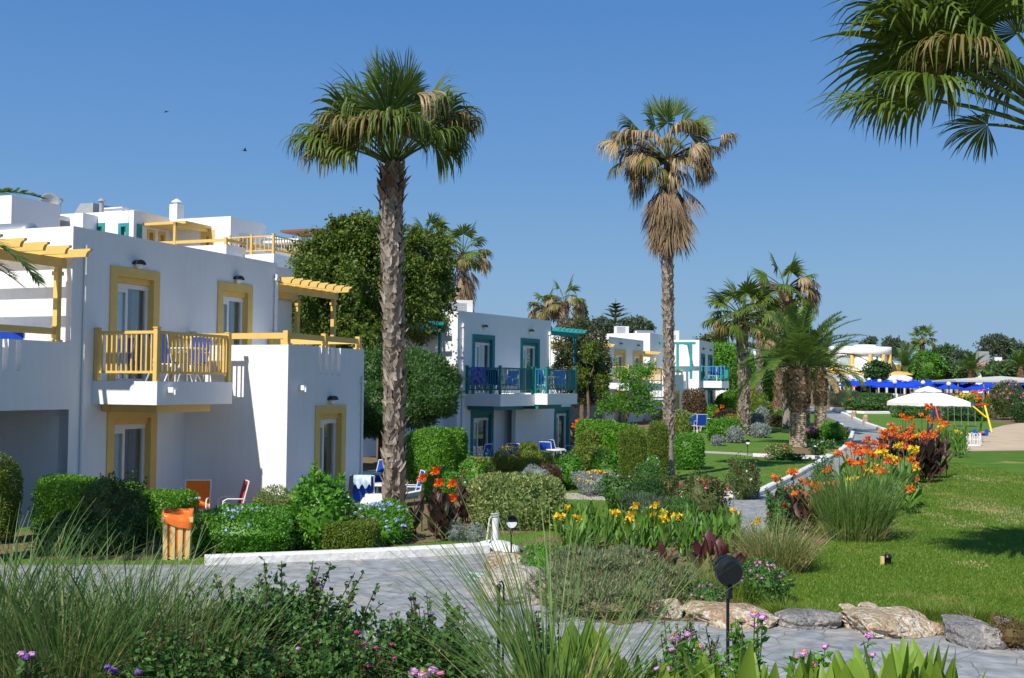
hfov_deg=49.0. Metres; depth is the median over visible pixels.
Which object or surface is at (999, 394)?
shrub
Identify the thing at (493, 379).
patio chair
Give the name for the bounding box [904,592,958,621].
grass tuft
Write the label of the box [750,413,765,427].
shrub
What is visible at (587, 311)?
background tree
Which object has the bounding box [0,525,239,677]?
grass clump
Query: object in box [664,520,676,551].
canna plant
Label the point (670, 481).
shrub
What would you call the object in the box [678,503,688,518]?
canna plant
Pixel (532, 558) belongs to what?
shrub
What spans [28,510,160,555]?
shrub
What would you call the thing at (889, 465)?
canna plant
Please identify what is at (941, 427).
canna plant
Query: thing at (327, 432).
door
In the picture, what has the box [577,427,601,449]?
shrub
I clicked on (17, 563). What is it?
grass clump
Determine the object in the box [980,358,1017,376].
background tree
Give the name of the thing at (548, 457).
hedge
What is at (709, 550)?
canna plant
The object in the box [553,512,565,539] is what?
canna plant
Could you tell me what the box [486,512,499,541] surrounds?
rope
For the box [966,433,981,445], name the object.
playground roundabout
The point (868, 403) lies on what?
hedge
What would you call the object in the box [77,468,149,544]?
shrub
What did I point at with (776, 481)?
canna plant
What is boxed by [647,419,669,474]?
hedge
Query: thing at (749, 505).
path
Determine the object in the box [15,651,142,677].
lantana bush
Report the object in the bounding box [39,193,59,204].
satellite dish
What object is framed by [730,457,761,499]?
shrub
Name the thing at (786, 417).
fan palm
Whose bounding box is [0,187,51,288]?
date palm
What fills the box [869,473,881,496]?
canna plant
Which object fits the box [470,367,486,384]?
beach towel
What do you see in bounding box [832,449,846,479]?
canna plant
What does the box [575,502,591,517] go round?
canna plant
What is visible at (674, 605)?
rock
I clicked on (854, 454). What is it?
canna plant
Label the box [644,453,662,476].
shrub
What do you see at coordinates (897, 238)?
sky
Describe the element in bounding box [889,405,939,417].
shrub
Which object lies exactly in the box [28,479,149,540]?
hedge
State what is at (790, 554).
grass clump
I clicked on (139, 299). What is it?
door
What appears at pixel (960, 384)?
parasol
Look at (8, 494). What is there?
shrub
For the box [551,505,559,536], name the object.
canna plant
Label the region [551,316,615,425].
bougainvillea tree
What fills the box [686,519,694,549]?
canna plant
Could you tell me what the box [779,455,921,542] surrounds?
grass clump
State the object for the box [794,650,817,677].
canna plant
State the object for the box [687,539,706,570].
canna plant
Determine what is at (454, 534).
shrub
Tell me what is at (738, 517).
canna plant
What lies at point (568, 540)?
canna plant
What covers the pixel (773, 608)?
grass tuft
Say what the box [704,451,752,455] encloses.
garden path
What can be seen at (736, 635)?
lantana bush
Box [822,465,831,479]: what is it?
canna plant
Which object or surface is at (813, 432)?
shrub
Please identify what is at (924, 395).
market umbrella
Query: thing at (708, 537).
canna plant
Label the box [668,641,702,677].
canna plant
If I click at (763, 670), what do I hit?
canna plant
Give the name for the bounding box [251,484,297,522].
shrub
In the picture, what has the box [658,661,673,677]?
canna plant
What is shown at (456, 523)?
canna plant
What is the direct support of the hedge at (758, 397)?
on the lawn at (777, 436)
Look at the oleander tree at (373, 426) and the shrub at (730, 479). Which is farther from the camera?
the oleander tree at (373, 426)
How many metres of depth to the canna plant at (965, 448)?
43.94 m
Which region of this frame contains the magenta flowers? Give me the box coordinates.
[337,630,406,677]
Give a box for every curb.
[204,542,489,564]
[753,453,822,458]
[753,454,833,496]
[824,445,847,456]
[830,408,890,413]
[839,422,854,441]
[841,412,885,429]
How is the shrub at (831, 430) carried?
on the lawn at (777, 436)
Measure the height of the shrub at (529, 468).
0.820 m
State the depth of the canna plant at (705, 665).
6.42 m
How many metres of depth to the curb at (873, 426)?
70.39 m
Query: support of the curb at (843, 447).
on the ground at (370, 463)
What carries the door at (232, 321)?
in the hotel building at (271, 404)
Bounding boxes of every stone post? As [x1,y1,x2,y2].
[851,410,856,419]
[863,415,868,424]
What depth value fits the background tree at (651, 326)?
127.80 m
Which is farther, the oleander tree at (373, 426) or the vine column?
the vine column
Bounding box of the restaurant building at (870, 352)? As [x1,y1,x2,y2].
[812,345,912,393]
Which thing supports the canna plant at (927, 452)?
on the flower bed at (602, 544)
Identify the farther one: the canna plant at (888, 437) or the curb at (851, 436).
the curb at (851, 436)
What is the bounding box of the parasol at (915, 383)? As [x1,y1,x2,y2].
[906,379,920,385]
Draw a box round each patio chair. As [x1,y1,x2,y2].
[0,331,24,339]
[145,334,187,381]
[174,336,212,381]
[185,479,211,511]
[217,479,249,506]
[352,475,374,503]
[373,459,383,492]
[405,469,424,490]
[473,443,492,456]
[485,369,504,393]
[503,370,519,393]
[506,443,519,454]
[537,370,551,393]
[539,441,551,454]
[549,439,565,454]
[550,370,566,392]
[687,414,696,432]
[694,414,707,431]
[709,367,716,380]
[714,367,724,380]
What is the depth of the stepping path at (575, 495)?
26.78 m
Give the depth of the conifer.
117.77 m
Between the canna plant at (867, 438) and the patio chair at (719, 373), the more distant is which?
the patio chair at (719, 373)
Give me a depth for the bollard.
18.06 m
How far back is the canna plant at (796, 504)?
20.32 m
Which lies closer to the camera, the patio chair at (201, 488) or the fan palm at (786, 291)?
the patio chair at (201, 488)
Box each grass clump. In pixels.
[0,497,187,676]
[0,516,274,676]
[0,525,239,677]
[28,545,331,677]
[295,483,665,677]
[544,618,730,677]
[578,510,803,677]
[712,508,844,573]
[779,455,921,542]
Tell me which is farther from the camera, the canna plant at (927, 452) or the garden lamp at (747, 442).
the garden lamp at (747, 442)
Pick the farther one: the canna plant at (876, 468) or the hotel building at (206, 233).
the hotel building at (206, 233)
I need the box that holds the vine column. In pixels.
[754,343,775,402]
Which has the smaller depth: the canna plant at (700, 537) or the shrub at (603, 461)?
the canna plant at (700, 537)
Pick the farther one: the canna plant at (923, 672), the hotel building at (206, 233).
the hotel building at (206, 233)
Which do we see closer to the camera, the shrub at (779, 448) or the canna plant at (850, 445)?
the canna plant at (850, 445)
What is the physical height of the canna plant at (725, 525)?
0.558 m
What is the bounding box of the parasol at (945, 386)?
[935,383,963,394]
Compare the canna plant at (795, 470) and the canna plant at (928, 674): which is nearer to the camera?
the canna plant at (928, 674)
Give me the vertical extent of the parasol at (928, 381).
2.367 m
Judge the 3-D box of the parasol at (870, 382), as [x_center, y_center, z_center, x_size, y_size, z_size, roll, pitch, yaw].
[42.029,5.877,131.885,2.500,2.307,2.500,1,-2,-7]
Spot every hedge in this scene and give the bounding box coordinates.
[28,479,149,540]
[33,473,98,523]
[139,487,199,539]
[321,516,381,549]
[405,425,457,484]
[437,426,468,476]
[465,470,567,530]
[520,449,553,466]
[568,444,611,470]
[574,418,618,447]
[588,422,637,454]
[617,426,647,484]
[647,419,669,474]
[650,409,692,422]
[660,417,692,443]
[673,431,705,469]
[681,388,706,429]
[705,403,718,426]
[736,388,755,413]
[750,391,768,411]
[751,399,774,424]
[842,396,895,410]
[853,392,895,402]
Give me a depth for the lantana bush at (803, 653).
6.38 m
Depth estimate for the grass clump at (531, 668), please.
6.37 m
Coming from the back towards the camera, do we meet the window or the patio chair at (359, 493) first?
the window
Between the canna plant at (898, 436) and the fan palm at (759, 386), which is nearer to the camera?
the canna plant at (898, 436)
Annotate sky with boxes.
[0,0,1023,389]
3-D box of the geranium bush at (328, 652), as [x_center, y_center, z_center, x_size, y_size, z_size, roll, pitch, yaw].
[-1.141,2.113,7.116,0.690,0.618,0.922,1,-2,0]
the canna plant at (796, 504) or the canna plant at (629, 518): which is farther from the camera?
the canna plant at (796, 504)
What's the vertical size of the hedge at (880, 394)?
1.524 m
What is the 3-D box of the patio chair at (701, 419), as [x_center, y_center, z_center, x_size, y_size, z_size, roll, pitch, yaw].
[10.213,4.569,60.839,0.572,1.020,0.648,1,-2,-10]
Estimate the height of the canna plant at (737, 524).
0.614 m
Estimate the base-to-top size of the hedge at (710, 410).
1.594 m
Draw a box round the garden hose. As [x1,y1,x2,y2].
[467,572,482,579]
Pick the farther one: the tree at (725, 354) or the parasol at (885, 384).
the parasol at (885, 384)
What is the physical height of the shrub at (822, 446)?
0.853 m
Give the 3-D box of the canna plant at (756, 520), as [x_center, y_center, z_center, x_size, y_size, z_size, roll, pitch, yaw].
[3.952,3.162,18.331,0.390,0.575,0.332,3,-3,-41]
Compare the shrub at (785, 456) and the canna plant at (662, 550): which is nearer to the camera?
the canna plant at (662, 550)
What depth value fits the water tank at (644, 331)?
79.15 m
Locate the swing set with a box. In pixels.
[930,404,992,432]
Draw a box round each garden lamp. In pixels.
[505,515,517,552]
[713,555,742,665]
[745,440,749,454]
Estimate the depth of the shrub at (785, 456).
41.22 m
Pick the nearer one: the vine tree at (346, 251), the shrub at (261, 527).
the shrub at (261, 527)
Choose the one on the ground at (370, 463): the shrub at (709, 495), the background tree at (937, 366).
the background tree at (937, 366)
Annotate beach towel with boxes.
[348,475,370,496]
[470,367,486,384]
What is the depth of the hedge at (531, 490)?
20.67 m
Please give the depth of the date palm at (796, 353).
49.63 m
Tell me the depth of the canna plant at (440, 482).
20.46 m
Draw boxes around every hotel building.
[0,195,293,256]
[0,226,366,527]
[228,228,328,276]
[291,311,587,456]
[551,333,683,423]
[659,340,728,407]
[716,347,755,397]
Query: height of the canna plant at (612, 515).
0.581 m
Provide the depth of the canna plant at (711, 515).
19.77 m
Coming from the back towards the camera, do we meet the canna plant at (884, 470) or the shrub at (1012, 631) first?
the canna plant at (884, 470)
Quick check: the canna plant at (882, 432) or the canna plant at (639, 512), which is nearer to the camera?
the canna plant at (639, 512)
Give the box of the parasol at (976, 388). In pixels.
[960,384,990,394]
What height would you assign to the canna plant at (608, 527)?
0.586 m
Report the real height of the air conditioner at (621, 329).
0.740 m
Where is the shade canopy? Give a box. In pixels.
[932,376,1023,400]
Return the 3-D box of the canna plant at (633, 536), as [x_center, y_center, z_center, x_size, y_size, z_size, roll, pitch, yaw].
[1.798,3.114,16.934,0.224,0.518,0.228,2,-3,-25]
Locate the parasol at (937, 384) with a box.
[922,382,944,386]
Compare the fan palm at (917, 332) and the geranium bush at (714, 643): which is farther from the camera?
the fan palm at (917, 332)
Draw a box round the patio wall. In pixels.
[347,477,466,506]
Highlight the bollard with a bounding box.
[480,515,520,551]
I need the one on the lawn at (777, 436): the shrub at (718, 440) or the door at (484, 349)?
the shrub at (718, 440)
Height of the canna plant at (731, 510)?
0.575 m
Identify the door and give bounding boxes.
[113,424,145,491]
[115,283,148,380]
[223,296,242,344]
[320,419,336,484]
[473,418,488,456]
[475,342,489,393]
[523,346,534,392]
[556,413,565,453]
[616,355,622,381]
[616,395,621,422]
[634,356,639,382]
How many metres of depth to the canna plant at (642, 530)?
17.65 m
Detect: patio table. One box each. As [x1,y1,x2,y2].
[170,347,205,381]
[363,471,381,474]
[375,482,383,492]
[546,449,565,455]
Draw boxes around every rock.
[477,563,546,604]
[485,551,522,569]
[644,598,683,619]
[682,600,778,629]
[774,607,842,629]
[838,606,935,638]
[839,603,854,609]
[857,602,877,606]
[930,621,943,634]
[941,614,1006,649]
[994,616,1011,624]
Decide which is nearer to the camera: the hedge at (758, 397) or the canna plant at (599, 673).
the canna plant at (599, 673)
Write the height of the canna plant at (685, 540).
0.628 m
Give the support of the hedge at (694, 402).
on the lawn at (777, 436)
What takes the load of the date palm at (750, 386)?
on the lawn at (777, 436)
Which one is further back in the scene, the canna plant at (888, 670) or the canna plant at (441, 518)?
the canna plant at (441, 518)
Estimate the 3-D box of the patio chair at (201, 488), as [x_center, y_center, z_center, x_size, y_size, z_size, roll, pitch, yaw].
[-6.800,3.551,24.165,0.572,1.020,0.648,1,-2,-5]
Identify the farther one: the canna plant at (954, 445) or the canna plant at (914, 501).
the canna plant at (954, 445)
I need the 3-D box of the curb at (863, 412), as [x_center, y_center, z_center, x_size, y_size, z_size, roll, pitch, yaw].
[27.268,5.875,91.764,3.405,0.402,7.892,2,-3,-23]
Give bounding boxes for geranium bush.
[115,612,231,677]
[180,623,307,677]
[183,556,392,677]
[278,619,385,677]
[368,591,508,677]
[509,610,560,677]
[659,615,727,676]
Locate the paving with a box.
[0,553,1023,677]
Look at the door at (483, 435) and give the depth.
47.17 m
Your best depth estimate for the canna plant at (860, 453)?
23.76 m
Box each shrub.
[0,451,23,543]
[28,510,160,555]
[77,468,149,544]
[192,502,306,553]
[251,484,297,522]
[288,460,359,550]
[351,496,416,539]
[373,511,407,544]
[419,466,463,500]
[446,520,465,541]
[457,449,496,487]
[464,522,485,542]
[488,444,521,472]
[508,455,549,473]
[516,441,538,455]
[518,538,563,569]
[521,463,548,475]
[526,542,693,619]
[536,570,690,624]
[539,461,563,482]
[543,542,599,571]
[551,451,583,489]
[569,469,616,496]
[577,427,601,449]
[587,449,618,475]
[593,467,643,509]
[618,490,672,522]
[620,472,668,508]
[634,459,661,488]
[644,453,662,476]
[651,563,710,600]
[656,552,778,605]
[657,467,680,497]
[663,494,698,523]
[670,468,737,520]
[686,578,725,601]
[704,416,744,441]
[710,408,736,418]
[710,433,725,445]
[723,451,748,490]
[724,413,738,421]
[725,424,745,442]
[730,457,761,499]
[733,555,796,603]
[749,422,770,437]
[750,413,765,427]
[754,405,770,423]
[763,452,811,460]
[763,487,793,534]
[764,442,793,453]
[768,414,782,427]
[774,408,782,416]
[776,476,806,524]
[806,426,822,438]
[806,472,832,508]
[808,436,837,455]
[809,454,833,490]
[819,421,845,439]
[823,449,838,457]
[828,390,861,406]
[839,427,850,438]
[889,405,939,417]
[934,406,991,420]
[987,379,1022,419]
[988,610,1023,649]
[1004,389,1023,421]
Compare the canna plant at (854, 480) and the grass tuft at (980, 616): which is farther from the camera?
the canna plant at (854, 480)
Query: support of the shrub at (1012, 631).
on the ground at (370, 463)
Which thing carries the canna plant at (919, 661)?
on the planting bank
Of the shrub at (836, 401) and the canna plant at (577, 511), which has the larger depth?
the shrub at (836, 401)
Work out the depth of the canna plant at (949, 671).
5.98 m
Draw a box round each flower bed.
[0,489,554,559]
[517,433,963,623]
[676,479,738,490]
[752,447,820,459]
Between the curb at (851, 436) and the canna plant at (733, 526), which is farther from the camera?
the curb at (851, 436)
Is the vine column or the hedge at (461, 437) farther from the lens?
the vine column
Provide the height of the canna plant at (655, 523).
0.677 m
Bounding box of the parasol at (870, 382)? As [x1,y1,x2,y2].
[863,379,878,392]
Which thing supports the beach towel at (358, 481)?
on the patio chair at (359, 493)
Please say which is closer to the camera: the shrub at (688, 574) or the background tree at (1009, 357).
the shrub at (688, 574)
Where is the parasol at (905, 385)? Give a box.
[892,381,918,394]
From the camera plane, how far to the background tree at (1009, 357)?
189.71 m
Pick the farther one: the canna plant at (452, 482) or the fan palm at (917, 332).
the fan palm at (917, 332)
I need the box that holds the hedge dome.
[713,389,737,412]
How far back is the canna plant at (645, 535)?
17.89 m
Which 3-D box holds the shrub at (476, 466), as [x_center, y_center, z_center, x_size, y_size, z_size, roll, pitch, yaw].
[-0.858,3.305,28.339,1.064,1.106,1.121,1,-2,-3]
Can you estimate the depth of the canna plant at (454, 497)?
20.20 m
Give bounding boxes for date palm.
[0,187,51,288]
[713,370,773,398]
[723,302,870,447]
[761,358,843,426]
[771,327,868,429]
[884,341,937,379]
[950,349,995,393]
[1000,348,1023,377]
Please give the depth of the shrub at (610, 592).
12.80 m
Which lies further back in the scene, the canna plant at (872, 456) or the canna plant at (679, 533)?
the canna plant at (872, 456)
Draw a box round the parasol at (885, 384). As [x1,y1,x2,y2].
[872,381,895,392]
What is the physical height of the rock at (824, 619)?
0.211 m
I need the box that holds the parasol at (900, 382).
[893,380,904,396]
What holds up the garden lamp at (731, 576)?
on the planting bank
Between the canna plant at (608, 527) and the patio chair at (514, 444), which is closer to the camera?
the canna plant at (608, 527)
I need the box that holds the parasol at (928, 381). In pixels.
[916,379,931,385]
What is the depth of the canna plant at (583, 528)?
17.68 m
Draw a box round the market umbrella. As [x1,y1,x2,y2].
[887,386,970,435]
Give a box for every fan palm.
[279,44,486,504]
[405,211,454,257]
[440,220,493,311]
[526,286,562,326]
[541,275,586,327]
[594,93,739,475]
[698,272,784,435]
[739,279,778,395]
[748,250,822,411]
[757,303,819,428]
[803,0,1023,164]
[908,323,938,387]
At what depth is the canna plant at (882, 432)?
36.57 m
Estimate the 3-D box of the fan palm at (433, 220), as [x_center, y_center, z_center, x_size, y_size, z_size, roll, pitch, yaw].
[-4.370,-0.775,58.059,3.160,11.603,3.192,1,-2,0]
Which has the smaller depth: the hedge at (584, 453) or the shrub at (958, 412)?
the hedge at (584, 453)
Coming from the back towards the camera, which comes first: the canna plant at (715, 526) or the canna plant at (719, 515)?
the canna plant at (719, 515)
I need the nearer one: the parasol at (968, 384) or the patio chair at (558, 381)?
the patio chair at (558, 381)
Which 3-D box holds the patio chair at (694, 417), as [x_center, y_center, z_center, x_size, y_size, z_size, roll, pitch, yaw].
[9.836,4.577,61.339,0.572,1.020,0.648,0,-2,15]
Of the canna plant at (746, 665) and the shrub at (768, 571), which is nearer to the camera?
the canna plant at (746, 665)
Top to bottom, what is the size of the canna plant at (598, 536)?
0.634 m
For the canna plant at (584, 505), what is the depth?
20.01 m
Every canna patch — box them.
[951,390,978,407]
[969,389,992,408]
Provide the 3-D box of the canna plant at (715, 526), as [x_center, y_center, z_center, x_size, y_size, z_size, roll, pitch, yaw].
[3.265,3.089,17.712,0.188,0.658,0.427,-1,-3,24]
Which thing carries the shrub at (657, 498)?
on the flower bed
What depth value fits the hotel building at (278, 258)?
49.69 m
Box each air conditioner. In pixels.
[449,300,472,311]
[614,326,628,332]
[662,331,678,339]
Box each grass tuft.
[756,589,808,614]
[784,597,840,623]
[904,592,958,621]
[942,594,1001,622]
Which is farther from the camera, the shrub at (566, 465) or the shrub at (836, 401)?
the shrub at (836, 401)
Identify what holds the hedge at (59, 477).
on the flower bed at (21, 537)
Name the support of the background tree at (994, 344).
on the ground at (370, 463)
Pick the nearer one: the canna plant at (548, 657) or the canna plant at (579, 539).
the canna plant at (548, 657)
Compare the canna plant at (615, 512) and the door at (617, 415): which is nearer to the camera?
the canna plant at (615, 512)
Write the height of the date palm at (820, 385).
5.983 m
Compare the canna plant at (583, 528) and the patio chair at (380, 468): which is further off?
the patio chair at (380, 468)
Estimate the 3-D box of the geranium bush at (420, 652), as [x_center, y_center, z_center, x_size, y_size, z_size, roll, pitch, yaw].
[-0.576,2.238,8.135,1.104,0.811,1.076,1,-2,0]
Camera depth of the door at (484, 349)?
47.36 m
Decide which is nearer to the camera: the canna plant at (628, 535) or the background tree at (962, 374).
the canna plant at (628, 535)
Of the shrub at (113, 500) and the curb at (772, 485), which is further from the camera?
the curb at (772, 485)
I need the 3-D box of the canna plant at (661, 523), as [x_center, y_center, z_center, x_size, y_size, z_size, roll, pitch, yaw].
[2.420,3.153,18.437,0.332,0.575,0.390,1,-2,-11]
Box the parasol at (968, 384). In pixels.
[963,382,985,392]
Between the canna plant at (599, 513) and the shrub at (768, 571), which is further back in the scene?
the canna plant at (599, 513)
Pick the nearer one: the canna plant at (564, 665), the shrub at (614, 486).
the canna plant at (564, 665)
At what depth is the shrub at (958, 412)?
77.24 m
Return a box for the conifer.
[595,300,635,325]
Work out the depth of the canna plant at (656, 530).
17.76 m
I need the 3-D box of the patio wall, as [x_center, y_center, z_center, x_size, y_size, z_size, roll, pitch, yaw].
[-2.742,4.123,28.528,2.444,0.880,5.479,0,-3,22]
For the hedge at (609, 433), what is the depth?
42.44 m
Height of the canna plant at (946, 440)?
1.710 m
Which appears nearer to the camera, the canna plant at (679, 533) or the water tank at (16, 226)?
the canna plant at (679, 533)
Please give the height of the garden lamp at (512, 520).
0.622 m
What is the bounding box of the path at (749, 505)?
[703,406,881,535]
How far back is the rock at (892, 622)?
12.11 m
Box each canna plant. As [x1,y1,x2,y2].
[405,487,459,541]
[416,473,427,530]
[426,466,440,511]
[434,477,443,496]
[447,478,457,508]
[449,493,457,529]
[452,517,464,535]
[455,481,474,523]
[547,643,557,670]
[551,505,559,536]
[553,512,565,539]
[554,505,566,536]
[556,658,579,677]
[558,619,607,667]
[559,528,567,546]
[562,514,582,533]
[562,528,574,546]
[564,508,586,530]
[565,504,573,517]
[566,519,576,545]
[568,418,580,444]
[568,524,581,546]
[570,503,581,514]
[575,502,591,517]
[576,500,590,516]
[576,512,596,543]
[578,667,608,677]
[579,639,615,676]
[580,520,591,544]
[583,502,599,520]
[584,651,621,677]
[585,514,595,548]
[586,515,596,546]
[588,520,611,551]
[589,500,597,526]
[593,504,613,528]
[593,509,603,543]
[595,511,602,538]
[602,510,613,523]
[602,516,615,549]
[603,516,616,546]
[603,517,612,548]
[609,509,620,532]
[610,655,657,677]
[612,516,620,545]
[612,530,625,546]
[613,655,642,677]
[614,503,628,525]
[615,517,638,545]
[616,518,642,546]
[617,521,625,544]
[618,507,633,518]
[623,510,634,518]
[624,521,644,545]
[630,501,639,518]
[631,529,639,547]
[635,518,640,546]
[636,512,651,548]
[638,510,646,545]
[639,513,650,546]
[642,503,655,515]
[643,523,649,544]
[643,528,660,549]
[644,545,653,553]
[648,528,658,548]
[649,501,659,512]
[649,525,659,542]
[650,509,658,534]
[655,507,668,541]
[656,524,672,549]
[658,515,670,544]
[658,541,678,566]
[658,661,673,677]
[659,508,671,532]
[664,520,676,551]
[667,515,674,547]
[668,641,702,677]
[670,512,682,544]
[671,522,681,548]
[673,537,683,562]
[674,526,684,556]
[674,661,714,677]
[675,522,686,549]
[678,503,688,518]
[678,512,691,524]
[678,631,756,677]
[679,522,694,562]
[684,513,695,538]
[685,521,700,557]
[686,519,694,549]
[686,652,767,677]
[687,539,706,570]
[690,513,703,539]
[690,521,703,541]
[692,499,702,522]
[694,649,720,677]
[698,520,702,543]
[700,512,712,529]
[702,530,729,568]
[704,524,714,562]
[710,509,716,527]
[712,514,724,555]
[713,537,737,557]
[716,511,726,533]
[717,516,732,533]
[722,501,730,518]
[722,525,728,550]
[723,516,730,544]
[724,507,741,536]
[724,648,794,677]
[725,512,743,542]
[726,530,737,553]
[729,511,745,531]
[735,509,747,535]
[735,552,746,562]
[749,517,767,539]
[760,662,808,677]
[770,473,781,501]
[782,489,825,536]
[786,467,798,490]
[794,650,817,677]
[798,477,808,489]
[800,657,854,677]
[806,655,864,677]
[809,663,833,677]
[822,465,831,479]
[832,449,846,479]
[836,644,869,677]
[838,636,927,677]
[841,457,859,486]
[844,440,858,470]
[846,475,861,493]
[849,447,859,474]
[853,459,866,497]
[855,443,861,471]
[856,449,867,492]
[859,444,871,507]
[861,435,870,462]
[866,638,942,677]
[868,450,878,472]
[868,462,879,501]
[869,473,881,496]
[870,439,880,462]
[873,444,882,466]
[873,466,884,489]
[874,448,889,507]
[876,427,902,454]
[876,432,938,482]
[877,430,886,454]
[877,469,893,510]
[880,434,887,465]
[880,643,917,677]
[881,645,926,677]
[883,456,898,503]
[884,455,904,509]
[886,454,900,498]
[889,426,897,440]
[890,642,948,677]
[892,441,913,512]
[896,434,903,455]
[899,441,911,504]
[899,445,919,503]
[900,484,922,513]
[902,415,908,440]
[904,463,924,505]
[905,434,951,478]
[906,435,913,456]
[906,456,918,478]
[907,476,921,506]
[911,461,919,476]
[913,432,920,441]
[918,413,924,440]
[923,403,932,474]
[924,648,955,677]
[925,415,931,435]
[929,419,934,442]
[936,418,943,462]
[937,425,943,440]
[939,658,986,677]
[942,421,952,475]
[942,427,946,444]
[951,429,961,457]
[952,435,956,454]
[954,431,962,457]
[960,432,965,454]
[963,440,970,457]
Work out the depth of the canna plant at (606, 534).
17.64 m
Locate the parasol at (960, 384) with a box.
[953,382,966,393]
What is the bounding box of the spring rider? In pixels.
[973,429,988,441]
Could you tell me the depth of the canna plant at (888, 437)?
37.51 m
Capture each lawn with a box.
[0,414,847,564]
[745,451,1023,624]
[848,413,1005,435]
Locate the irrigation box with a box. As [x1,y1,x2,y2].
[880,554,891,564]
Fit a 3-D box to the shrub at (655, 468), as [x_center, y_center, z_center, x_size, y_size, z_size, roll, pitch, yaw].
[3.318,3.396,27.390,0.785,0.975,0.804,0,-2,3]
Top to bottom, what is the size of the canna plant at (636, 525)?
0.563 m
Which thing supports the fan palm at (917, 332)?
on the ground at (370, 463)
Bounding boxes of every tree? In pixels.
[283,207,464,458]
[363,344,383,460]
[402,344,465,430]
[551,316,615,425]
[570,340,612,424]
[571,303,588,327]
[589,315,619,333]
[594,359,662,422]
[618,314,648,332]
[644,318,657,330]
[692,331,729,401]
[712,341,757,392]
[749,341,756,347]
[858,335,877,345]
[859,356,892,392]
[880,335,903,357]
[908,349,949,380]
[930,342,958,392]
[935,360,976,393]
[949,347,972,391]
[972,332,1014,359]
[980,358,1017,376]
[999,337,1023,359]
[1007,348,1021,361]
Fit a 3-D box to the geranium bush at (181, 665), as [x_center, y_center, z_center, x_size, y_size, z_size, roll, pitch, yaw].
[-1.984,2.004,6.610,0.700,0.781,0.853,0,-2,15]
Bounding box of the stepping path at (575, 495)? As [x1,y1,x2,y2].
[565,493,604,499]
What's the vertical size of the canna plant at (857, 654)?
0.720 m
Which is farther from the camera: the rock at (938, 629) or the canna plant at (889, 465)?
the canna plant at (889, 465)
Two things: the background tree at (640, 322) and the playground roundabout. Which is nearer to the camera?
the playground roundabout
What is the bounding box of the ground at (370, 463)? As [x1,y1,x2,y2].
[363,389,1023,646]
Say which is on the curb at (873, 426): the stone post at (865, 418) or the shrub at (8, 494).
the stone post at (865, 418)
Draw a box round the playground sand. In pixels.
[963,423,1023,450]
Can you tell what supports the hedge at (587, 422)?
on the patio block
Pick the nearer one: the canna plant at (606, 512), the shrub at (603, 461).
the canna plant at (606, 512)
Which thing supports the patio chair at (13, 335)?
on the hotel building at (271, 404)
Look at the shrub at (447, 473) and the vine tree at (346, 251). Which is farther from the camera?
the vine tree at (346, 251)
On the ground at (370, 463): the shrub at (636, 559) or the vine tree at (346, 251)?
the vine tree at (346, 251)
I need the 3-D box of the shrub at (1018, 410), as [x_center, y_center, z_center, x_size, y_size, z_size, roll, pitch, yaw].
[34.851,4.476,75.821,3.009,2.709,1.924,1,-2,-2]
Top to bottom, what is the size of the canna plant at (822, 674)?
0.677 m
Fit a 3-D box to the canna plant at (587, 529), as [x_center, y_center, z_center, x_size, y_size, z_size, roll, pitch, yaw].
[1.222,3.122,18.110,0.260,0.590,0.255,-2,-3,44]
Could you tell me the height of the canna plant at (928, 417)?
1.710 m
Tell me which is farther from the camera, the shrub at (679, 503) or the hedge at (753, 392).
the hedge at (753, 392)
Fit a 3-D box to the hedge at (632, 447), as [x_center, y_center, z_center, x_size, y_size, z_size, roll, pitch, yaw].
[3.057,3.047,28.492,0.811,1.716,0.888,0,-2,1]
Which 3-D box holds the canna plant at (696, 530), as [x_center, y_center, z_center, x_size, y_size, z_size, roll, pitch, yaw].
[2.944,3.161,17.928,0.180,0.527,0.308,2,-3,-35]
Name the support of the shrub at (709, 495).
on the flower bed
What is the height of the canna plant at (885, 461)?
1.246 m
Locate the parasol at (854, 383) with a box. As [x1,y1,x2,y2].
[839,379,867,389]
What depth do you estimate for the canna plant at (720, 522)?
17.88 m
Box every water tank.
[0,223,37,229]
[633,330,654,333]
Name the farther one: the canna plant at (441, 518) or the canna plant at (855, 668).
the canna plant at (441, 518)
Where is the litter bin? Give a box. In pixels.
[161,508,194,559]
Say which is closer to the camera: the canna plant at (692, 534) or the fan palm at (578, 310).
the canna plant at (692, 534)
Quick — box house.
[946,351,1001,392]
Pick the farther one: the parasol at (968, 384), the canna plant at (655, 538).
the parasol at (968, 384)
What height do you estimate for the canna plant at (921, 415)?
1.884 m
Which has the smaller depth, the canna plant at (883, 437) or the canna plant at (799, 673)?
the canna plant at (799, 673)
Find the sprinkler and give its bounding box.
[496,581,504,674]
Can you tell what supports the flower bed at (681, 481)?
on the lawn at (777, 436)
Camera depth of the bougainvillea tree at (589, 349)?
52.67 m
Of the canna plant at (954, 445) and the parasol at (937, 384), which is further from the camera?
the parasol at (937, 384)
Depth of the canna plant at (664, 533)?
17.10 m
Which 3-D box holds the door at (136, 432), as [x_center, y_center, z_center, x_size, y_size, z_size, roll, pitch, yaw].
[-8.355,2.949,24.173,0.188,2.223,1.135,0,-3,22]
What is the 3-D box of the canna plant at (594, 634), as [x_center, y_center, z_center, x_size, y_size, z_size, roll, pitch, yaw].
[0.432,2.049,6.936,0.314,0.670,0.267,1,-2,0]
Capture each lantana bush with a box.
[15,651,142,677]
[408,666,445,677]
[642,630,703,677]
[711,610,770,677]
[782,632,877,677]
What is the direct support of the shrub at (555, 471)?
on the lawn at (777, 436)

